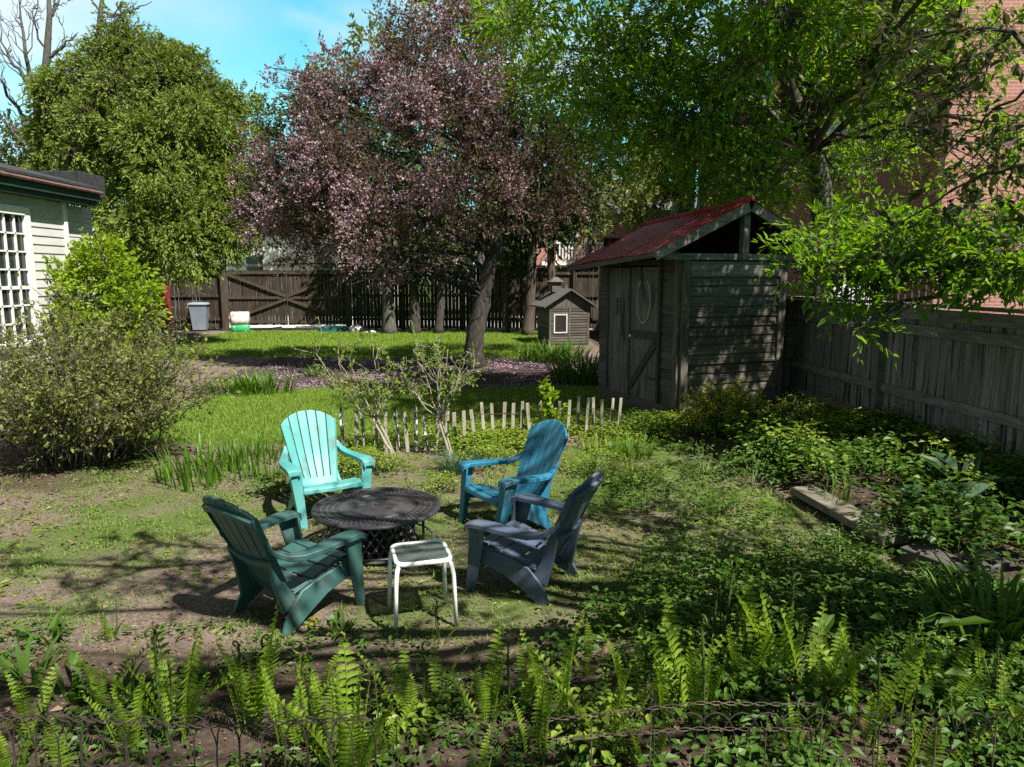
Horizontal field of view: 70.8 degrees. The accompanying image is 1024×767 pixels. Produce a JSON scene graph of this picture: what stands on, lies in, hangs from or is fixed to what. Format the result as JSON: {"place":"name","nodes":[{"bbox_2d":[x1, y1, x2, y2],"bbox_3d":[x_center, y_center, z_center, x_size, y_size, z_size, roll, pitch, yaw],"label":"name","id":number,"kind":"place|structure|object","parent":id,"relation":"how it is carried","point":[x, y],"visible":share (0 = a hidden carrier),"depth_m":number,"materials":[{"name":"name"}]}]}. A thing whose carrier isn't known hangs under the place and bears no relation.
{"place":"outdoors","nodes":[
{"label":"outdoors","id":0,"kind":"place"},
{"bbox_2d":[0,163,105,419],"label":"clapboard house","id":1,"kind":"structure","parent":0,"point":[39,218],"depth_m":11.21,"materials":[{"name":"beige"}]},
{"bbox_2d":[0,204,44,349],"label":"window","id":2,"kind":"structure","parent":1,"relation":"in","point":[16,242],"depth_m":10.81,"materials":[{"name":"white paint"}]},
{"bbox_2d":[174,206,394,310],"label":"white house","id":3,"kind":"structure","parent":0,"point":[271,253],"depth_m":43.35,"materials":[{"name":"paint"}]},
{"bbox_2d":[219,264,352,330],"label":"yard gate","id":4,"kind":"structure","parent":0,"point":[255,300],"depth_m":27.70,"materials":[{"name":"brown wood"}]},
{"bbox_2d":[124,329,573,360],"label":"lawn grass","id":5,"kind":"structure","parent":0,"point":[496,341],"depth_m":21.96,"materials":[{"name":"plant"}]},
{"bbox_2d":[63,383,656,452],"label":"lawn grass","id":6,"kind":"structure","parent":0,"point":[311,395],"depth_m":11.38,"materials":[{"name":"plant"}]},
{"bbox_2d":[0,0,764,236],"label":"sky","id":7,"kind":"structure","parent":0,"point":[243,36],"materials":[{"name":"blue"}]},
{"bbox_2d":[173,316,597,329],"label":"alley pavement","id":8,"kind":"structure","parent":0,"point":[297,327],"depth_m":29.32,"materials":[{"name":"concrete"}]},
{"bbox_2d":[304,0,552,263],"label":"maple tree","id":9,"kind":"object","parent":8,"relation":"on","point":[359,29],"visible":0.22,"depth_m":31.90,"materials":[{"name":"green plant"}]},
{"bbox_2d":[497,23,701,324],"bbox_3d":[3.530,-8.814,30.857,9.814,12.530,5.637,0,8,0],"label":"maple tree","id":10,"kind":"object","parent":8,"relation":"on","point":[614,198],"visible":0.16,"depth_m":30.06,"materials":[{"name":"green plant"}]},
{"bbox_2d":[598,90,703,233],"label":"maple tree","id":11,"kind":"object","parent":8,"relation":"on","point":[638,217],"visible":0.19,"depth_m":34.62,"materials":[{"name":"green plant"}]},
{"bbox_2d":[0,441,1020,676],"bbox_3d":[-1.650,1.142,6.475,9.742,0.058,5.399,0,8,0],"label":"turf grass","id":12,"kind":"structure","parent":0,"point":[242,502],"depth_m":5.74,"materials":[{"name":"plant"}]},
{"bbox_2d":[0,282,1023,766],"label":"ground","id":13,"kind":"structure","parent":0,"point":[206,592],"depth_m":4.89,"materials":[{"name":"soil"}]},
{"bbox_2d":[0,656,57,739],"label":"ostrich fern","id":14,"kind":"object","parent":13,"relation":"on","point":[22,707],"visible":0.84,"depth_m":3.29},
{"bbox_2d":[0,630,66,688],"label":"leaf rosette","id":15,"kind":"object","parent":13,"relation":"on","point":[22,666],"visible":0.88,"depth_m":3.82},
{"bbox_2d":[0,103,72,205],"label":"conifer tree","id":16,"kind":"object","parent":13,"relation":"on","point":[11,159],"visible":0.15,"depth_m":28.39,"materials":[{"name":"green plant"}]},
{"bbox_2d":[0,0,80,164],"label":"bare tree","id":17,"kind":"object","parent":13,"relation":"on","point":[46,45],"visible":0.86,"depth_m":25.41,"materials":[{"name":"grey plant"}]},
{"bbox_2d":[7,647,114,704],"bbox_3d":[-2.224,1.475,3.624,0.479,0.225,0.467,0,8,0],"label":"leaf rosette","id":18,"kind":"object","parent":13,"relation":"on","point":[77,688],"visible":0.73,"depth_m":3.58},
{"bbox_2d":[41,221,172,377],"bbox_3d":[-6.699,-1.152,11.853,2.130,2.995,1.616,0,8,0],"label":"round shrub","id":19,"kind":"object","parent":13,"relation":"on","point":[125,270],"visible":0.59,"depth_m":11.58,"materials":[{"name":"green plant"}]},
{"bbox_2d":[80,669,147,759],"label":"ostrich fern","id":20,"kind":"object","parent":13,"relation":"on","point":[132,739],"visible":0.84,"depth_m":3.13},
{"bbox_2d":[74,630,163,710],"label":"ostrich fern","id":21,"kind":"object","parent":13,"relation":"on","point":[89,679],"visible":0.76,"depth_m":3.55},
{"bbox_2d":[0,273,247,473],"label":"twiggy bush","id":22,"kind":"object","parent":13,"relation":"on","point":[68,410],"visible":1,"depth_m":7.83,"materials":[{"name":"green plant"}]},
{"bbox_2d":[15,0,268,344],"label":"cedar tree","id":23,"kind":"object","parent":13,"relation":"on","point":[140,98],"visible":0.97,"depth_m":20.28,"materials":[{"name":"green plant"}]},
{"bbox_2d":[49,616,235,744],"bbox_3d":[-1.567,1.343,3.299,0.720,0.613,0.543,0,8,0],"label":"ostrich fern","id":24,"kind":"object","parent":13,"relation":"on","point":[165,698],"visible":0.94,"depth_m":3.24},
{"bbox_2d":[120,266,222,330],"bbox_3d":[-13.185,-3.261,27.725,4.030,2.495,0.195,0,8,0],"label":"board fence","id":25,"kind":"object","parent":13,"relation":"on","point":[212,297],"visible":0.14,"depth_m":27.77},
{"bbox_2d":[0,710,375,766],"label":"wire garden fence","id":26,"kind":"object","parent":13,"relation":"on","point":[361,717],"visible":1,"depth_m":2.45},
{"bbox_2d":[138,428,269,492],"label":"iris","id":27,"kind":"object","parent":13,"relation":"on","point":[213,473],"visible":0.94,"depth_m":7.46,"materials":[{"name":"green plant"}]},
{"bbox_2d":[199,425,282,473],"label":"iris","id":28,"kind":"object","parent":13,"relation":"on","point":[274,452],"visible":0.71,"depth_m":8.21,"materials":[{"name":"green plant"}]},
{"bbox_2d":[214,599,282,736],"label":"ostrich fern","id":29,"kind":"object","parent":13,"relation":"on","point":[258,703],"visible":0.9,"depth_m":3.27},
{"bbox_2d":[203,366,302,396],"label":"daylily","id":30,"kind":"object","parent":13,"relation":"on","point":[259,388],"visible":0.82,"depth_m":12.82,"materials":[{"name":"green plant"}]},
{"bbox_2d":[202,495,366,634],"bbox_3d":[-1.443,1.020,4.474,0.770,0.859,0.839,6,11,36],"label":"adirondack chair","id":31,"kind":"object","parent":13,"relation":"on","point":[258,563],"visible":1,"depth_m":4.40,"materials":[{"name":"teal plastic"}]},
{"bbox_2d":[259,646,338,751],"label":"ostrich fern","id":32,"kind":"object","parent":13,"relation":"on","point":[274,706],"visible":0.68,"depth_m":3.19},
{"bbox_2d":[294,653,335,749],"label":"ostrich fern","id":33,"kind":"object","parent":13,"relation":"on","point":[314,691],"visible":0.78,"depth_m":3.23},
{"bbox_2d":[0,609,648,766],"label":"foreground weeds","id":34,"kind":"object","parent":13,"relation":"on","point":[435,727],"visible":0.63,"depth_m":3.41,"materials":[{"name":"green plant"}]},
{"bbox_2d":[278,410,374,529],"bbox_3d":[-1.720,0.725,6.464,0.770,0.859,0.840,-5,10,-31],"label":"adirondack chair","id":35,"kind":"object","parent":13,"relation":"on","point":[330,480],"visible":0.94,"depth_m":6.58,"materials":[{"name":"teal plastic"}]},
{"bbox_2d":[258,630,397,766],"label":"ostrich fern","id":36,"kind":"object","parent":13,"relation":"on","point":[344,743],"visible":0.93,"depth_m":2.94,"materials":[{"name":"plant"}]},
{"bbox_2d":[289,317,410,459],"bbox_3d":[-1.769,0.069,8.254,1.096,1.682,1.038,3,9,20],"label":"pruned shrub","id":37,"kind":"object","parent":13,"relation":"on","point":[379,391],"visible":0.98,"depth_m":8.06,"materials":[{"name":"green plant"}]},
{"bbox_2d":[311,487,440,570],"bbox_3d":[-1.030,1.109,5.512,0.970,0.400,0.970,0,8,0],"label":"fire table","id":38,"kind":"object","parent":13,"relation":"on","point":[384,519],"visible":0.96,"depth_m":5.34,"materials":[{"name":"black metal"}]},
{"bbox_2d":[186,353,596,394],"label":"fallen petals","id":39,"kind":"object","parent":13,"relation":"on","point":[512,365],"visible":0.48,"depth_m":15.94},
{"bbox_2d":[346,115,436,333],"bbox_3d":[-4.329,-5.666,25.774,3.463,7.820,3.166,0,8,0],"label":"cedar tree","id":40,"kind":"object","parent":13,"relation":"on","point":[388,317],"visible":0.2,"depth_m":25.47,"materials":[{"name":"green plant"}]},
{"bbox_2d":[353,628,429,730],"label":"ostrich fern","id":41,"kind":"object","parent":13,"relation":"on","point":[406,694],"visible":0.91,"depth_m":3.44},
{"bbox_2d":[236,54,555,307],"bbox_3d":[-6.219,-10.536,38.814,18.217,13.592,4.896,0,8,0],"label":"maple tree","id":42,"kind":"object","parent":13,"relation":"on","point":[274,127],"visible":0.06,"depth_m":38.10,"materials":[{"name":"green plant"}]},
{"bbox_2d":[372,686,456,748],"bbox_3d":[-0.492,1.530,3.420,0.370,0.170,0.436,4,9,24],"label":"columbine","id":43,"kind":"object","parent":13,"relation":"on","point":[427,712],"visible":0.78,"depth_m":3.40,"materials":[{"name":"green plant"}]},
{"bbox_2d":[218,0,614,368],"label":"crabapple tree","id":44,"kind":"object","parent":13,"relation":"on","point":[333,158],"visible":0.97,"depth_m":15.36,"materials":[{"name":"pink plant"}]},
{"bbox_2d":[382,96,461,333],"bbox_3d":[-3.171,-5.870,25.633,3.260,8.271,2.779,-8,12,-43],"label":"cedar tree","id":45,"kind":"object","parent":13,"relation":"on","point":[414,306],"visible":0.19,"depth_m":25.42,"materials":[{"name":"green plant"}]},
{"bbox_2d":[387,539,458,635],"bbox_3d":[-0.560,1.242,4.450,0.392,0.440,0.392,-2,9,-15],"label":"side table","id":46,"kind":"object","parent":13,"relation":"on","point":[419,553],"visible":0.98,"depth_m":4.37,"materials":[{"name":"white metal"}]},
{"bbox_2d":[382,320,488,457],"bbox_3d":[-0.857,0.067,8.332,1.229,1.648,0.901,0,8,0],"label":"pruned shrub","id":47,"kind":"object","parent":13,"relation":"on","point":[439,379],"visible":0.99,"depth_m":8.29,"materials":[{"name":"green plant"}]},
{"bbox_2d":[409,120,484,333],"bbox_3d":[-2.283,-5.540,25.692,2.760,7.588,2.986,0,8,0],"label":"cedar tree","id":48,"kind":"object","parent":13,"relation":"on","point":[439,320],"visible":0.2,"depth_m":25.62,"materials":[{"name":"green plant"}]},
{"bbox_2d":[0,446,941,636],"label":"lawn weeds","id":49,"kind":"object","parent":13,"relation":"on","point":[429,631],"visible":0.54,"depth_m":5.62,"materials":[{"name":"green plant"}]},
{"bbox_2d":[416,617,528,729],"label":"ostrich fern","id":50,"kind":"object","parent":13,"relation":"on","point":[487,695],"visible":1,"depth_m":3.41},
{"bbox_2d":[351,266,599,330],"bbox_3d":[-1.405,-3.261,27.725,9.510,2.495,0.195,0,8,0],"label":"board fence","id":51,"kind":"object","parent":13,"relation":"on","point":[367,300],"visible":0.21,"depth_m":27.76,"materials":[{"name":"wood"}]},
{"bbox_2d":[339,396,622,453],"bbox_3d":[-0.291,0.488,9.055,3.697,0.638,0.290,-3,9,-21],"label":"picket fence","id":52,"kind":"object","parent":13,"relation":"on","point":[472,418],"visible":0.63,"depth_m":8.90,"materials":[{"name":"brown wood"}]},
{"bbox_2d":[301,408,705,470],"bbox_3d":[0.298,0.640,9.236,5.754,0.258,2.658,-1,9,-8],"label":"leafy ground cover","id":53,"kind":"object","parent":13,"relation":"on","point":[506,438],"visible":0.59,"depth_m":9.19,"materials":[{"name":"green plant"}]},
{"bbox_2d":[464,101,547,333],"bbox_3d":[-0.265,-5.834,25.546,3.556,8.197,3.014,0,8,0],"label":"cedar tree","id":54,"kind":"object","parent":13,"relation":"on","point":[507,268],"visible":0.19,"depth_m":25.62,"materials":[{"name":"green plant"}]},
{"bbox_2d":[0,433,1018,766],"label":"soil crumbs","id":55,"kind":"object","parent":13,"relation":"on","point":[344,603],"visible":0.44,"depth_m":4.36,"materials":[{"name":"brown soil"}]},
{"bbox_2d":[0,436,1023,766],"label":"leaf litter","id":56,"kind":"object","parent":13,"relation":"on","point":[56,708],"visible":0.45,"depth_m":5.37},
{"bbox_2d":[458,419,567,528],"bbox_3d":[0.048,0.778,6.156,0.840,0.859,0.770,-6,10,-33],"label":"adirondack chair","id":57,"kind":"object","parent":13,"relation":"on","point":[539,455],"visible":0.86,"depth_m":6.18,"materials":[{"name":"blue plastic"}]},
{"bbox_2d":[464,470,603,604],"bbox_3d":[0.192,0.964,4.883,0.840,0.859,0.770,4,10,28],"label":"adirondack chair","id":58,"kind":"object","parent":13,"relation":"on","point":[515,539],"visible":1,"depth_m":4.74,"materials":[{"name":"blue plastic"}]},
{"bbox_2d":[512,667,556,766],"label":"ostrich fern","id":59,"kind":"object","parent":13,"relation":"on","point":[540,726],"visible":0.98,"depth_m":3.16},
{"bbox_2d":[485,96,587,335],"bbox_3d":[0.807,-5.667,24.847,3.618,8.074,3.257,0,8,0],"label":"cedar tree","id":60,"kind":"object","parent":13,"relation":"on","point":[528,324],"visible":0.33,"depth_m":24.68,"materials":[{"name":"green plant"}]},
{"bbox_2d":[518,609,584,732],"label":"ostrich fern","id":61,"kind":"object","parent":13,"relation":"on","point":[562,696],"visible":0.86,"depth_m":3.35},
{"bbox_2d":[509,336,596,363],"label":"daylily","id":62,"kind":"object","parent":13,"relation":"on","point":[537,350],"visible":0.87,"depth_m":17.61,"materials":[{"name":"green plant"}]},
{"bbox_2d":[530,277,597,344],"bbox_3d":[1.585,-2.283,22.501,1.686,2.064,1.651,-2,9,-14],"label":"playhouse","id":63,"kind":"object","parent":13,"relation":"on","point":[563,313],"visible":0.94,"depth_m":21.95,"materials":[{"name":"grey"}]},
{"bbox_2d":[534,348,598,385],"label":"daylily","id":64,"kind":"object","parent":13,"relation":"on","point":[587,370],"visible":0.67,"depth_m":14.14,"materials":[{"name":"green plant"}]},
{"bbox_2d":[518,79,615,292],"bbox_3d":[1.993,-6.034,24.837,3.678,8.842,2.943,0,8,0],"label":"cedar tree","id":65,"kind":"object","parent":13,"relation":"on","point":[551,255],"visible":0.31,"depth_m":24.52,"materials":[{"name":"green plant"}]},
{"bbox_2d":[529,607,613,662],"bbox_3d":[0.352,1.431,4.184,0.524,0.169,0.540,-3,9,-20],"label":"columbine","id":66,"kind":"object","parent":13,"relation":"on","point":[559,647],"visible":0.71,"depth_m":4.11,"materials":[{"name":"green plant"}]},
{"bbox_2d":[519,636,632,749],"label":"ostrich fern","id":67,"kind":"object","parent":13,"relation":"on","point":[574,697],"visible":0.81,"depth_m":3.28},
{"bbox_2d":[547,677,668,766],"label":"columbine","id":68,"kind":"object","parent":13,"relation":"on","point":[605,753],"visible":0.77,"depth_m":3.21,"materials":[{"name":"green plant"}]},
{"bbox_2d":[600,604,677,721],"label":"ostrich fern","id":69,"kind":"object","parent":13,"relation":"on","point":[645,694],"visible":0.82,"depth_m":3.43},
{"bbox_2d":[611,601,725,735],"bbox_3d":[0.731,1.304,3.409,0.504,0.650,0.224,7,11,41],"label":"ostrich fern","id":70,"kind":"object","parent":13,"relation":"on","point":[683,697],"visible":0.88,"depth_m":3.34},
{"bbox_2d":[417,450,940,633],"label":"tall turf tufts","id":71,"kind":"object","parent":13,"relation":"on","point":[615,468],"visible":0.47,"depth_m":6.04,"materials":[{"name":"green plant"}]},
{"bbox_2d":[651,607,734,726],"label":"ostrich fern","id":72,"kind":"object","parent":13,"relation":"on","point":[661,686],"visible":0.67,"depth_m":3.44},
{"bbox_2d":[566,196,820,417],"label":"garden shed","id":73,"kind":"structure","parent":13,"relation":"on","point":[684,300],"depth_m":10.72,"materials":[{"name":"grey"}]},
{"bbox_2d":[608,268,629,393],"bbox_3d":[1.754,-0.873,11.864,0.059,2.040,0.664,-3,9,-21],"label":"door","id":74,"kind":"structure","parent":73,"relation":"in","point":[619,277],"depth_m":11.85,"materials":[{"name":"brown wood"}]},
{"bbox_2d":[628,267,657,401],"bbox_3d":[2.025,-0.764,11.134,0.079,2.040,0.797,-3,9,-21],"label":"door","id":75,"kind":"structure","parent":73,"relation":"in","point":[644,290],"depth_m":11.13,"materials":[{"name":"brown wood"}]},
{"bbox_2d":[536,448,877,612],"bbox_3d":[1.546,1.070,6.559,2.816,0.177,4.196,0,8,0],"label":"turf clover","id":76,"kind":"object","parent":13,"relation":"on","point":[711,536],"visible":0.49,"depth_m":6.06,"materials":[{"name":"green plant"}]},
{"bbox_2d":[664,438,753,474],"bbox_3d":[2.084,0.793,7.707,0.956,0.355,0.929,0,8,0],"label":"bleeding heart","id":77,"kind":"object","parent":13,"relation":"on","point":[687,445],"visible":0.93,"depth_m":7.69,"materials":[{"name":"green plant"}]},
{"bbox_2d":[672,376,781,438],"bbox_3d":[2.690,0.277,8.990,1.302,0.797,0.990,0,8,0],"label":"golden spirea","id":78,"kind":"object","parent":13,"relation":"on","point":[735,402],"visible":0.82,"depth_m":8.93,"materials":[{"name":"green plant"}]},
{"bbox_2d":[450,0,1023,301],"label":"leaning tree","id":79,"kind":"object","parent":13,"relation":"on","point":[789,41],"visible":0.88,"depth_m":10.25,"materials":[{"name":"green plant"}]},
{"bbox_2d":[679,631,814,717],"bbox_3d":[1.144,1.425,3.520,0.660,0.346,0.649,0,8,0],"label":"columbine","id":80,"kind":"object","parent":13,"relation":"on","point":[750,684],"visible":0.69,"depth_m":3.42,"materials":[{"name":"green plant"}]},
{"bbox_2d":[722,619,776,706],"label":"ostrich fern","id":81,"kind":"object","parent":13,"relation":"on","point":[760,656],"visible":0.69,"depth_m":3.44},
{"bbox_2d":[713,443,805,486],"bbox_3d":[2.483,0.844,7.310,0.851,0.362,0.994,0,8,0],"label":"bleeding heart","id":82,"kind":"object","parent":13,"relation":"on","point":[745,472],"visible":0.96,"depth_m":7.24,"materials":[{"name":"green plant"}]},
{"bbox_2d":[721,565,808,704],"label":"ostrich fern","id":83,"kind":"object","parent":13,"relation":"on","point":[759,636],"visible":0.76,"depth_m":3.50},
{"bbox_2d":[546,701,1023,766],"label":"wire garden fence","id":84,"kind":"object","parent":13,"relation":"on","point":[784,728],"visible":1,"depth_m":2.50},
{"bbox_2d":[556,468,1023,766],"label":"foreground ground cover","id":85,"kind":"object","parent":13,"relation":"on","point":[839,592],"visible":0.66,"depth_m":4.30,"materials":[{"name":"green plant"}]},
{"bbox_2d":[711,609,881,698],"bbox_3d":[1.438,1.412,3.690,0.810,0.302,0.742,0,8,0],"label":"hosta","id":86,"kind":"object","parent":13,"relation":"on","point":[862,688],"visible":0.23,"depth_m":3.62,"materials":[{"name":"green plant"}]},
{"bbox_2d":[598,284,1023,473],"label":"privacy fence","id":87,"kind":"object","parent":13,"relation":"on","point":[957,372],"visible":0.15,"depth_m":8.36,"materials":[{"name":"grey wood"}]},
{"bbox_2d":[737,665,894,741],"bbox_3d":[1.343,1.487,3.313,0.672,0.282,0.500,-4,9,-24],"label":"columbine","id":88,"kind":"object","parent":13,"relation":"on","point":[817,695],"visible":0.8,"depth_m":3.28,"materials":[{"name":"green plant"}]},
{"bbox_2d":[779,597,854,727],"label":"ostrich fern","id":89,"kind":"object","parent":13,"relation":"on","point":[813,661],"visible":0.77,"depth_m":3.44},
{"bbox_2d":[776,523,906,568],"bbox_3d":[2.421,1.216,5.319,0.831,0.219,0.717,-6,11,-36],"label":"bleeding heart","id":90,"kind":"object","parent":13,"relation":"on","point":[841,540],"visible":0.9,"depth_m":5.34,"materials":[{"name":"green plant"}]},
{"bbox_2d":[672,0,1023,315],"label":"brick building","id":91,"kind":"structure","parent":13,"relation":"on","point":[1014,88],"depth_m":16.21,"materials":[{"name":"brick"}]},
{"bbox_2d":[791,485,909,545],"bbox_3d":[2.841,1.102,6.157,0.235,0.071,1.345,-3,9,-7],"label":"edging timber","id":92,"kind":"object","parent":13,"relation":"on","point":[840,510],"visible":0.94,"depth_m":6.08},
{"bbox_2d":[690,405,1023,564],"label":"bed ground cover","id":93,"kind":"object","parent":13,"relation":"on","point":[976,514],"visible":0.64,"depth_m":6.76,"materials":[{"name":"green plant"}]},
{"bbox_2d":[693,391,1023,509],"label":"tall bed plants","id":94,"kind":"object","parent":13,"relation":"on","point":[781,436],"visible":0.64,"depth_m":7.75,"materials":[{"name":"green plant"}]},
{"bbox_2d":[825,611,893,700],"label":"ostrich fern","id":95,"kind":"object","parent":13,"relation":"on","point":[841,661],"visible":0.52,"depth_m":3.58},
{"bbox_2d":[803,613,933,751],"bbox_3d":[1.695,1.334,3.299,0.526,0.622,0.544,0,8,0],"label":"ostrich fern","id":96,"kind":"object","parent":13,"relation":"on","point":[881,694],"visible":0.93,"depth_m":3.27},
{"bbox_2d":[751,171,1023,369],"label":"box elder","id":97,"kind":"object","parent":13,"relation":"on","point":[956,267],"visible":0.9,"depth_m":7.22,"materials":[{"name":"green plant"}]},
{"bbox_2d":[857,619,926,726],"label":"ostrich fern","id":98,"kind":"object","parent":13,"relation":"on","point":[909,695],"visible":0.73,"depth_m":3.40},
{"bbox_2d":[850,506,964,552],"bbox_3d":[3.028,1.113,5.479,0.790,0.356,0.778,0,8,0],"label":"bleeding heart","id":99,"kind":"object","parent":13,"relation":"on","point":[879,529],"visible":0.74,"depth_m":5.49,"materials":[{"name":"green plant"}]},
{"bbox_2d":[832,0,1023,289],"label":"overhanging tree","id":100,"kind":"object","parent":13,"relation":"on","point":[973,196],"visible":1,"depth_m":4.27,"materials":[{"name":"green plant"}]},
{"bbox_2d":[870,586,992,660],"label":"hosta","id":101,"kind":"object","parent":13,"relation":"on","point":[926,599],"visible":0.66,"depth_m":3.92,"materials":[{"name":"green plant"}]},
{"bbox_2d":[899,543,986,586],"bbox_3d":[3.057,1.286,5.127,0.200,0.120,0.511,-6,10,-25],"label":"edging timber","id":102,"kind":"object","parent":13,"relation":"on","point":[920,551],"visible":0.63,"depth_m":5.14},
{"bbox_2d":[869,539,1023,654],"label":"daylily","id":103,"kind":"object","parent":13,"relation":"on","point":[1007,595],"visible":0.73,"depth_m":4.34,"materials":[{"name":"green plant"}]},
{"bbox_2d":[889,479,1005,521],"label":"hosta","id":104,"kind":"object","parent":13,"relation":"on","point":[982,487],"visible":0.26,"depth_m":6.04,"materials":[{"name":"green plant"}]},
{"bbox_2d":[877,665,1023,766],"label":"columbine","id":105,"kind":"object","parent":13,"relation":"on","point":[961,712],"visible":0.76,"depth_m":3.14,"materials":[{"name":"green plant"}]},
{"bbox_2d":[917,613,983,720],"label":"ostrich fern","id":106,"kind":"object","parent":13,"relation":"on","point":[969,686],"visible":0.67,"depth_m":3.45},
{"bbox_2d":[911,708,998,766],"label":"ostrich fern","id":107,"kind":"object","parent":13,"relation":"on","point":[955,756],"visible":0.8,"depth_m":2.93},
{"bbox_2d":[918,450,1014,498],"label":"hosta","id":108,"kind":"object","parent":13,"relation":"on","point":[943,460],"visible":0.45,"depth_m":6.52,"materials":[{"name":"green plant"}]},
{"bbox_2d":[927,624,1023,692],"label":"ostrich fern","id":109,"kind":"object","parent":13,"relation":"on","point":[981,664],"visible":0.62,"depth_m":3.60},
{"bbox_2d":[527,184,696,293],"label":"brick house","id":110,"kind":"structure","parent":0,"point":[565,256],"depth_m":39.22,"materials":[{"name":"red"}]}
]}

